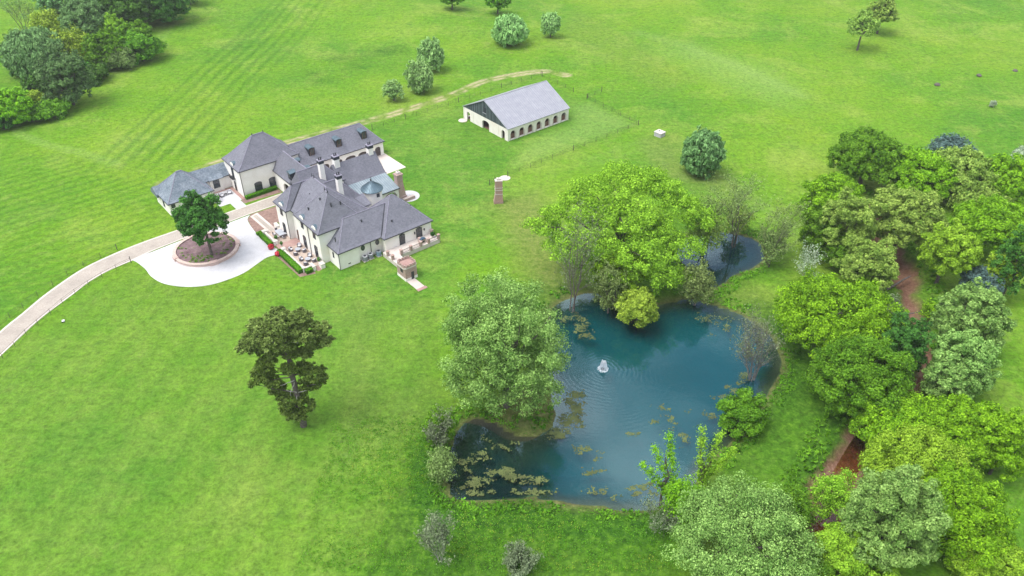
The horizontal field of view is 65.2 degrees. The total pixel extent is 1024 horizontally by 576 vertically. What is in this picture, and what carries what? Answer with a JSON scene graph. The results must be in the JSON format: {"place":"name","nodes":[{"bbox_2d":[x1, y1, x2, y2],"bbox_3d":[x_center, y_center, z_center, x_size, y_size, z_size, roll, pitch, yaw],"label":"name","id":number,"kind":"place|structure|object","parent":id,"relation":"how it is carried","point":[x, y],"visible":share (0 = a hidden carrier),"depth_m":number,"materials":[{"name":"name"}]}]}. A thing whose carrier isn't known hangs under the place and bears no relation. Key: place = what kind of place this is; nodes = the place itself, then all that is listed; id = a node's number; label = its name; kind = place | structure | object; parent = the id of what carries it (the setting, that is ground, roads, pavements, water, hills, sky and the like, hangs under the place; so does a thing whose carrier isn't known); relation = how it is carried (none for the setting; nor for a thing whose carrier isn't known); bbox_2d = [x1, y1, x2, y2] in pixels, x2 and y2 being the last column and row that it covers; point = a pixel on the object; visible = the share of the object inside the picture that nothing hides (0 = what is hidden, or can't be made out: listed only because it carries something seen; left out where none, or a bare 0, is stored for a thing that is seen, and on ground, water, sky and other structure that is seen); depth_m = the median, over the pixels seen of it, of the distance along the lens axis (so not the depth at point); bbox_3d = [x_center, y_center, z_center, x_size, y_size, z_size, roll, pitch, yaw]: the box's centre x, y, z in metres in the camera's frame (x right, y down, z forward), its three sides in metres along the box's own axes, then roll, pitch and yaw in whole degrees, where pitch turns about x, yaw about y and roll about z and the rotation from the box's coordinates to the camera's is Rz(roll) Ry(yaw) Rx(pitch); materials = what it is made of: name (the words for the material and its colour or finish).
{"place":"outdoors","nodes":[
{"label":"outdoors","id":0,"kind":"place"},
{"bbox_2d":[0,194,280,352],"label":"driveway","id":1,"kind":"structure","parent":0,"point":[11,333],"depth_m":156.78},
{"bbox_2d":[0,205,275,355],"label":"driveway edge","id":2,"kind":"object","parent":1,"relation":"on","point":[103,273],"visible":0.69,"depth_m":155.95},
{"bbox_2d":[0,193,281,332],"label":"driveway edge","id":3,"kind":"object","parent":1,"relation":"on","point":[103,259],"visible":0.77,"depth_m":159.30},
{"bbox_2d":[0,0,1023,575],"bbox_3d":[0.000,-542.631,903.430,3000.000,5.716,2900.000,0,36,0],"label":"ground","id":4,"kind":"structure","parent":0,"point":[144,430],"depth_m":154.05,"materials":[{"name":"green plant"}]},
{"bbox_2d":[0,0,36,29],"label":"bare tree","id":5,"kind":"object","parent":4,"relation":"on","point":[24,14],"visible":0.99,"depth_m":272.23,"materials":[{"name":"green plant"}]},
{"bbox_2d":[0,86,39,123],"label":"tree","id":6,"kind":"object","parent":4,"relation":"on","point":[16,102],"visible":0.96,"depth_m":209.87,"materials":[{"name":"green plant"}]},
{"bbox_2d":[20,74,46,95],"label":"tree","id":7,"kind":"object","parent":4,"relation":"on","point":[30,83],"visible":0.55,"depth_m":222.35,"materials":[{"name":"green plant"}]},
{"bbox_2d":[0,25,68,79],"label":"tree","id":8,"kind":"object","parent":4,"relation":"on","point":[21,50],"visible":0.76,"depth_m":234.89,"materials":[{"name":"green plant"}]},
{"bbox_2d":[26,7,62,32],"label":"tree","id":9,"kind":"object","parent":4,"relation":"on","point":[46,19],"visible":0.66,"depth_m":264.38,"materials":[{"name":"green plant"}]},
{"bbox_2d":[32,0,62,15],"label":"tree","id":10,"kind":"object","parent":4,"relation":"on","point":[52,4],"visible":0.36,"depth_m":268.69,"materials":[{"name":"green plant"}]},
{"bbox_2d":[29,97,71,120],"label":"shrub","id":11,"kind":"object","parent":4,"relation":"on","point":[46,109],"visible":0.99,"depth_m":214.97,"materials":[{"name":"green plant"}]},
{"bbox_2d":[31,42,98,104],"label":"tree","id":12,"kind":"object","parent":4,"relation":"on","point":[64,75],"visible":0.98,"depth_m":217.13,"materials":[{"name":"green plant"}]},
{"bbox_2d":[47,22,89,59],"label":"tree","id":13,"kind":"object","parent":4,"relation":"on","point":[68,37],"visible":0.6,"depth_m":243.06,"materials":[{"name":"green plant"}]},
{"bbox_2d":[57,0,108,37],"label":"tree","id":14,"kind":"object","parent":4,"relation":"on","point":[86,16],"visible":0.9,"depth_m":260.85,"materials":[{"name":"green plant"}]},
{"bbox_2d":[81,60,109,87],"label":"shrub","id":15,"kind":"object","parent":4,"relation":"on","point":[100,70],"visible":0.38,"depth_m":235.46,"materials":[{"name":"green plant"}]},
{"bbox_2d":[80,29,123,68],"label":"tree","id":16,"kind":"object","parent":4,"relation":"on","point":[99,41],"visible":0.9,"depth_m":241.01,"materials":[{"name":"green plant"}]},
{"bbox_2d":[96,12,123,37],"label":"tree","id":17,"kind":"object","parent":4,"relation":"on","point":[111,21],"visible":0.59,"depth_m":263.72,"materials":[{"name":"green plant"}]},
{"bbox_2d":[94,45,137,69],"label":"shrub","id":18,"kind":"object","parent":4,"relation":"on","point":[122,59],"visible":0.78,"depth_m":243.26,"materials":[{"name":"green plant"}]},
{"bbox_2d":[92,0,159,23],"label":"tree","id":19,"kind":"object","parent":4,"relation":"on","point":[128,10],"visible":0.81,"depth_m":270.48,"materials":[{"name":"green plant"}]},
{"bbox_2d":[113,19,152,52],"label":"tree","id":20,"kind":"object","parent":4,"relation":"on","point":[125,27],"visible":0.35,"depth_m":250.47,"materials":[{"name":"green plant"}]},
{"bbox_2d":[117,30,168,65],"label":"shrub","id":21,"kind":"object","parent":4,"relation":"on","point":[138,42],"visible":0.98,"depth_m":247.46,"materials":[{"name":"green plant"}]},
{"bbox_2d":[141,0,190,22],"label":"tree","id":22,"kind":"object","parent":4,"relation":"on","point":[169,10],"visible":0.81,"depth_m":277.83,"materials":[{"name":"green plant"}]},
{"bbox_2d":[133,215,276,286],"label":"turning circle","id":23,"kind":"object","parent":4,"relation":"on","point":[161,265],"visible":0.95,"depth_m":160.19,"materials":[{"name":"white concrete"}]},
{"bbox_2d":[172,231,240,266],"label":"planter","id":24,"kind":"object","parent":23,"relation":"on","point":[188,251],"visible":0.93,"depth_m":162.73,"materials":[{"name":"stone"}]},
{"bbox_2d":[171,188,229,255],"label":"tree","id":25,"kind":"object","parent":24,"relation":"in","point":[196,216],"visible":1,"depth_m":153.99,"materials":[{"name":"green plant"}]},
{"bbox_2d":[248,206,278,231],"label":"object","id":26,"kind":"object","parent":4,"relation":"on","point":[270,215],"visible":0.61,"depth_m":174.36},
{"bbox_2d":[233,305,335,427],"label":"pine tree","id":27,"kind":"object","parent":4,"relation":"on","point":[269,335],"visible":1,"depth_m":115.06,"materials":[{"name":"green plant"}]},
{"bbox_2d":[150,123,432,270],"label":"house","id":28,"kind":"structure","parent":4,"relation":"on","point":[337,205],"depth_m":172.67,"materials":[{"name":"paint"}]},
{"bbox_2d":[268,230,318,266],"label":"patio slab","id":29,"kind":"structure","parent":4,"relation":"on","point":[300,253],"depth_m":163.00,"materials":[{"name":"stone"}]},
{"bbox_2d":[280,153,404,190],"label":"patio","id":30,"kind":"structure","parent":4,"relation":"on","point":[389,164],"depth_m":195.02,"materials":[{"name":"grey concrete"}]},
{"bbox_2d":[381,79,404,100],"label":"shrub","id":31,"kind":"object","parent":4,"relation":"on","point":[392,89],"visible":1,"depth_m":223.63,"materials":[{"name":"green plant"}]},
{"bbox_2d":[396,255,417,281],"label":"stone tower","id":32,"kind":"structure","parent":4,"relation":"on","point":[406,269],"depth_m":155.03,"materials":[{"name":"brick"}]},
{"bbox_2d":[383,228,439,266],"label":"terrace","id":33,"kind":"structure","parent":4,"relation":"on","point":[393,255],"depth_m":163.09,"materials":[{"name":"stone"}]},
{"bbox_2d":[402,57,433,93],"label":"tree","id":34,"kind":"object","parent":4,"relation":"on","point":[419,75],"visible":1,"depth_m":226.80,"materials":[{"name":"green plant"}]},
{"bbox_2d":[416,35,444,71],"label":"tree","id":35,"kind":"object","parent":4,"relation":"on","point":[430,52],"visible":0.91,"depth_m":239.41,"materials":[{"name":"green plant"}]},
{"bbox_2d":[413,509,459,565],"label":"bare shrub","id":36,"kind":"object","parent":4,"relation":"on","point":[428,539],"visible":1,"depth_m":101.13,"materials":[{"name":"green plant"}]},
{"bbox_2d":[420,403,458,447],"bbox_3d":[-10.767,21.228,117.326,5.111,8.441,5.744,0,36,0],"label":"bare shrub","id":37,"kind":"object","parent":4,"relation":"on","point":[438,436],"visible":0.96,"depth_m":116.46,"materials":[{"name":"green plant"}]},
{"bbox_2d":[422,443,458,488],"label":"shrub","id":38,"kind":"object","parent":4,"relation":"on","point":[442,463],"visible":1,"depth_m":113.13,"materials":[{"name":"green plant"}]},
{"bbox_2d":[295,415,679,573],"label":"meadow weeds","id":39,"kind":"object","parent":4,"relation":"on","point":[480,509],"visible":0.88,"depth_m":109.01,"materials":[{"name":"green plant"}]},
{"bbox_2d":[436,265,571,417],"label":"tree","id":40,"kind":"object","parent":4,"relation":"on","point":[499,371],"visible":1,"depth_m":116.10,"materials":[{"name":"green plant"}]},
{"bbox_2d":[491,12,529,46],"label":"tree","id":41,"kind":"object","parent":4,"relation":"on","point":[509,29],"visible":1,"depth_m":256.28,"materials":[{"name":"green plant"}]},
{"bbox_2d":[463,80,569,140],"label":"barn","id":42,"kind":"structure","parent":4,"relation":"on","point":[518,112],"depth_m":210.08,"materials":[{"name":"white wood"}]},
{"bbox_2d":[501,539,544,575],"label":"bare shrub","id":43,"kind":"object","parent":4,"relation":"on","point":[516,554],"visible":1,"depth_m":101.97,"materials":[{"name":"green plant"}]},
{"bbox_2d":[333,426,720,571],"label":"meadow flowers","id":44,"kind":"object","parent":4,"relation":"on","point":[474,519],"visible":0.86,"depth_m":108.88,"materials":[{"name":"green plant"}]},
{"bbox_2d":[540,11,560,37],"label":"tree","id":45,"kind":"object","parent":4,"relation":"on","point":[550,23],"visible":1,"depth_m":264.26,"materials":[{"name":"green plant"}]},
{"bbox_2d":[542,193,609,312],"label":"bare tree","id":46,"kind":"object","parent":4,"relation":"on","point":[578,260],"visible":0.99,"depth_m":142.23,"materials":[{"name":"grey plant"}]},
{"bbox_2d":[592,257,629,312],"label":"shrub","id":47,"kind":"object","parent":4,"relation":"on","point":[611,286],"visible":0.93,"depth_m":143.36,"materials":[{"name":"green plant"}]},
{"bbox_2d":[426,223,799,519],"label":"shore grass","id":48,"kind":"structure","parent":4,"relation":"on","point":[550,510],"depth_m":125.32,"materials":[{"name":"green plant"}]},
{"bbox_2d":[589,246,646,298],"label":"tree","id":49,"kind":"object","parent":4,"relation":"on","point":[598,265],"visible":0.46,"depth_m":144.82,"materials":[{"name":"green plant"}]},
{"bbox_2d":[519,159,718,294],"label":"tree","id":50,"kind":"object","parent":4,"relation":"on","point":[640,239],"visible":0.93,"depth_m":148.54,"materials":[{"name":"green plant"}]},
{"bbox_2d":[614,286,659,327],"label":"shrub","id":51,"kind":"object","parent":4,"relation":"on","point":[639,306],"visible":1,"depth_m":141.60,"materials":[{"name":"green plant"}]},
{"bbox_2d":[638,428,680,505],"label":"tree","id":52,"kind":"object","parent":4,"relation":"on","point":[663,469],"visible":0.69,"depth_m":107.01,"materials":[{"name":"green plant"}]},
{"bbox_2d":[640,493,679,535],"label":"bare shrub","id":53,"kind":"object","parent":4,"relation":"on","point":[653,506],"visible":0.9,"depth_m":106.80,"materials":[{"name":"green plant"}]},
{"bbox_2d":[655,472,704,526],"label":"bush","id":54,"kind":"object","parent":4,"relation":"on","point":[677,487],"visible":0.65,"depth_m":106.97,"materials":[{"name":"green plant"}]},
{"bbox_2d":[675,257,717,305],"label":"shrub","id":55,"kind":"object","parent":4,"relation":"on","point":[699,281],"visible":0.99,"depth_m":145.59,"materials":[{"name":"green plant"}]},
{"bbox_2d":[679,124,727,180],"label":"tree","id":56,"kind":"object","parent":4,"relation":"on","point":[703,150],"visible":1,"depth_m":185.08,"materials":[{"name":"green plant"}]},
{"bbox_2d":[683,213,728,255],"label":"shrub","id":57,"kind":"object","parent":4,"relation":"on","point":[711,235],"visible":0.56,"depth_m":158.44,"materials":[{"name":"green plant"}]},
{"bbox_2d":[693,424,739,489],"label":"tree","id":58,"kind":"object","parent":4,"relation":"on","point":[703,470],"visible":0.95,"depth_m":109.94,"materials":[{"name":"green plant"}]},
{"bbox_2d":[688,186,744,252],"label":"sparse tree","id":59,"kind":"object","parent":4,"relation":"on","point":[710,201],"visible":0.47,"depth_m":158.20,"materials":[{"name":"green plant"}]},
{"bbox_2d":[704,165,773,247],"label":"sparse tree","id":60,"kind":"object","parent":4,"relation":"on","point":[738,208],"visible":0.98,"depth_m":156.74,"materials":[{"name":"green plant"}]},
{"bbox_2d":[715,386,771,439],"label":"shrub","id":61,"kind":"object","parent":4,"relation":"on","point":[744,408],"visible":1,"depth_m":120.52,"materials":[{"name":"green plant"}]},
{"bbox_2d":[660,469,828,575],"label":"tree","id":62,"kind":"object","parent":4,"relation":"on","point":[750,507],"visible":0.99,"depth_m":98.44,"materials":[{"name":"green plant"}]},
{"bbox_2d":[729,301,790,380],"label":"bare shrub","id":63,"kind":"object","parent":4,"relation":"on","point":[761,340],"visible":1,"depth_m":127.98,"materials":[{"name":"grey plant"}]},
{"bbox_2d":[758,229,789,266],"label":"shrub","id":64,"kind":"object","parent":4,"relation":"on","point":[768,249],"visible":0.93,"depth_m":156.12,"materials":[{"name":"green plant"}]},
{"bbox_2d":[754,194,812,264],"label":"sparse tree","id":65,"kind":"object","parent":4,"relation":"on","point":[764,229],"visible":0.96,"depth_m":154.63,"materials":[{"name":"green plant"}]},
{"bbox_2d":[769,478,817,538],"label":"shrub","id":66,"kind":"object","parent":4,"relation":"on","point":[796,492],"visible":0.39,"depth_m":105.23,"materials":[{"name":"green plant"}]},
{"bbox_2d":[791,236,827,276],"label":"bare shrub","id":67,"kind":"object","parent":4,"relation":"on","point":[810,260],"visible":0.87,"depth_m":152.39,"materials":[{"name":"grey plant"}]},
{"bbox_2d":[795,551,837,575],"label":"tree","id":68,"kind":"object","parent":4,"relation":"on","point":[829,570],"visible":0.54,"depth_m":98.23,"materials":[{"name":"green plant"}]},
{"bbox_2d":[797,208,849,252],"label":"tree","id":69,"kind":"object","parent":4,"relation":"on","point":[812,229],"visible":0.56,"depth_m":158.57,"materials":[{"name":"green plant"}]},
{"bbox_2d":[797,171,866,213],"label":"tree","id":70,"kind":"object","parent":4,"relation":"on","point":[823,189],"visible":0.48,"depth_m":166.49,"materials":[{"name":"green plant"}]},
{"bbox_2d":[806,467,862,521],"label":"shrub","id":71,"kind":"object","parent":4,"relation":"on","point":[831,500],"visible":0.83,"depth_m":106.79,"materials":[{"name":"green plant"}]},
{"bbox_2d":[818,227,858,267],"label":"tree","id":72,"kind":"object","parent":4,"relation":"on","point":[837,252],"visible":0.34,"depth_m":156.15,"materials":[{"name":"green plant"}]},
{"bbox_2d":[772,265,909,358],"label":"tree","id":73,"kind":"object","parent":4,"relation":"on","point":[865,305],"visible":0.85,"depth_m":132.46,"materials":[{"name":"green plant"}]},
{"bbox_2d":[819,186,880,249],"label":"tree","id":74,"kind":"object","parent":4,"relation":"on","point":[854,216],"visible":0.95,"depth_m":153.82,"materials":[{"name":"green plant"}]},
{"bbox_2d":[814,514,900,575],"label":"tree","id":75,"kind":"object","parent":4,"relation":"on","point":[840,545],"visible":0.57,"depth_m":98.19,"materials":[{"name":"green plant"}]},
{"bbox_2d":[766,184,950,575],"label":"creek undergrowth","id":76,"kind":"object","parent":4,"relation":"on","point":[844,420],"visible":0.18,"depth_m":121.91,"materials":[{"name":"green plant"}]},
{"bbox_2d":[799,328,919,419],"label":"tree","id":77,"kind":"object","parent":4,"relation":"on","point":[839,366],"visible":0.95,"depth_m":120.66,"materials":[{"name":"green plant"}]},
{"bbox_2d":[846,9,880,50],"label":"tree","id":78,"kind":"object","parent":4,"relation":"on","point":[867,22],"visible":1,"depth_m":253.57,"materials":[{"name":"green plant"}]},
{"bbox_2d":[829,235,899,292],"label":"tree","id":79,"kind":"object","parent":4,"relation":"on","point":[858,262],"visible":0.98,"depth_m":146.39,"materials":[{"name":"green plant"}]},
{"bbox_2d":[826,124,904,185],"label":"tree","id":80,"kind":"object","parent":4,"relation":"on","point":[865,153],"visible":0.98,"depth_m":178.71,"materials":[{"name":"green plant"}]},
{"bbox_2d":[866,0,899,33],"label":"tree","id":81,"kind":"object","parent":4,"relation":"on","point":[884,10],"visible":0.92,"depth_m":266.50,"materials":[{"name":"green plant"}]},
{"bbox_2d":[838,463,952,573],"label":"tree","id":82,"kind":"object","parent":4,"relation":"on","point":[899,504],"visible":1,"depth_m":94.49,"materials":[{"name":"green plant"}]},
{"bbox_2d":[848,389,946,447],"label":"tree","id":83,"kind":"object","parent":4,"relation":"on","point":[921,411],"visible":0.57,"depth_m":118.08,"materials":[{"name":"green plant"}]},
{"bbox_2d":[877,309,936,377],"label":"tree","id":84,"kind":"object","parent":4,"relation":"on","point":[913,341],"visible":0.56,"depth_m":127.50,"materials":[{"name":"green plant"}]},
{"bbox_2d":[871,183,950,248],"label":"tree","id":85,"kind":"object","parent":4,"relation":"on","point":[913,212],"visible":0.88,"depth_m":154.62,"materials":[{"name":"green plant"}]},
{"bbox_2d":[857,421,983,504],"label":"tree","id":86,"kind":"object","parent":4,"relation":"on","point":[928,448],"visible":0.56,"depth_m":109.31,"materials":[{"name":"green plant"}]},
{"bbox_2d":[890,145,959,198],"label":"tree","id":87,"kind":"object","parent":4,"relation":"on","point":[909,171],"visible":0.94,"depth_m":174.12,"materials":[{"name":"green plant"}]},
{"bbox_2d":[918,353,972,402],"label":"tree","id":88,"kind":"object","parent":4,"relation":"on","point":[945,387],"visible":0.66,"depth_m":124.65,"materials":[{"name":"green plant"}]},
{"bbox_2d":[916,217,982,283],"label":"tree","id":89,"kind":"object","parent":4,"relation":"on","point":[946,245],"visible":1,"depth_m":146.62,"materials":[{"name":"green plant"}]},
{"bbox_2d":[920,132,979,153],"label":"tree","id":90,"kind":"object","parent":4,"relation":"on","point":[943,140],"visible":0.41,"depth_m":192.95,"materials":[{"name":"blue plant"}]},
{"bbox_2d":[920,144,999,198],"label":"tree","id":91,"kind":"object","parent":4,"relation":"on","point":[969,163],"visible":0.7,"depth_m":173.34,"materials":[{"name":"green plant"}]},
{"bbox_2d":[926,327,1003,400],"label":"tree","id":92,"kind":"object","parent":4,"relation":"on","point":[978,356],"visible":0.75,"depth_m":124.11,"materials":[{"name":"green plant"}]},
{"bbox_2d":[913,458,1020,571],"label":"tree","id":93,"kind":"object","parent":4,"relation":"on","point":[975,517],"visible":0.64,"depth_m":99.92,"materials":[{"name":"green plant"}]},
{"bbox_2d":[931,393,1010,465],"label":"tree","id":94,"kind":"object","parent":4,"relation":"on","point":[965,412],"visible":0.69,"depth_m":115.73,"materials":[{"name":"green plant"}]},
{"bbox_2d":[929,276,1017,347],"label":"tree","id":95,"kind":"object","parent":4,"relation":"on","point":[979,308],"visible":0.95,"depth_m":130.85,"materials":[{"name":"green plant"}]},
{"bbox_2d":[942,173,1017,208],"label":"tree","id":96,"kind":"object","parent":4,"relation":"on","point":[988,192],"visible":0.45,"depth_m":171.95,"materials":[{"name":"green plant"}]},
{"bbox_2d":[958,264,1005,294],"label":"tree","id":97,"kind":"object","parent":4,"relation":"on","point":[973,273],"visible":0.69,"depth_m":146.66,"materials":[{"name":"blue plant"}]},
{"bbox_2d":[942,534,1023,575],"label":"tree","id":98,"kind":"object","parent":4,"relation":"on","point":[1010,564],"visible":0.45,"depth_m":98.61,"materials":[{"name":"green plant"}]},
{"bbox_2d":[948,192,1023,252],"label":"tree","id":99,"kind":"object","parent":4,"relation":"on","point":[995,221],"visible":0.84,"depth_m":156.03,"materials":[{"name":"green plant"}]},
{"bbox_2d":[972,406,1023,481],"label":"tree","id":100,"kind":"object","parent":4,"relation":"on","point":[1006,440],"visible":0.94,"depth_m":111.22,"materials":[{"name":"green plant"}]},
{"bbox_2d":[979,152,1023,203],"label":"tree","id":101,"kind":"object","parent":4,"relation":"on","point":[1013,177],"visible":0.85,"depth_m":172.31,"materials":[{"name":"green plant"}]},
{"bbox_2d":[982,252,1022,287],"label":"tree","id":102,"kind":"object","parent":4,"relation":"on","point":[992,257],"visible":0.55,"depth_m":146.19,"materials":[{"name":"green plant"}]},
{"bbox_2d":[988,224,1023,295],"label":"tree","id":103,"kind":"object","parent":4,"relation":"on","point":[1010,248],"visible":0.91,"depth_m":144.66,"materials":[{"name":"green plant"}]},
{"bbox_2d":[454,296,752,501],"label":"lily pads","id":104,"kind":"object","parent":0,"point":[503,472],"visible":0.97,"depth_m":120.92,"materials":[{"name":"green plant"}]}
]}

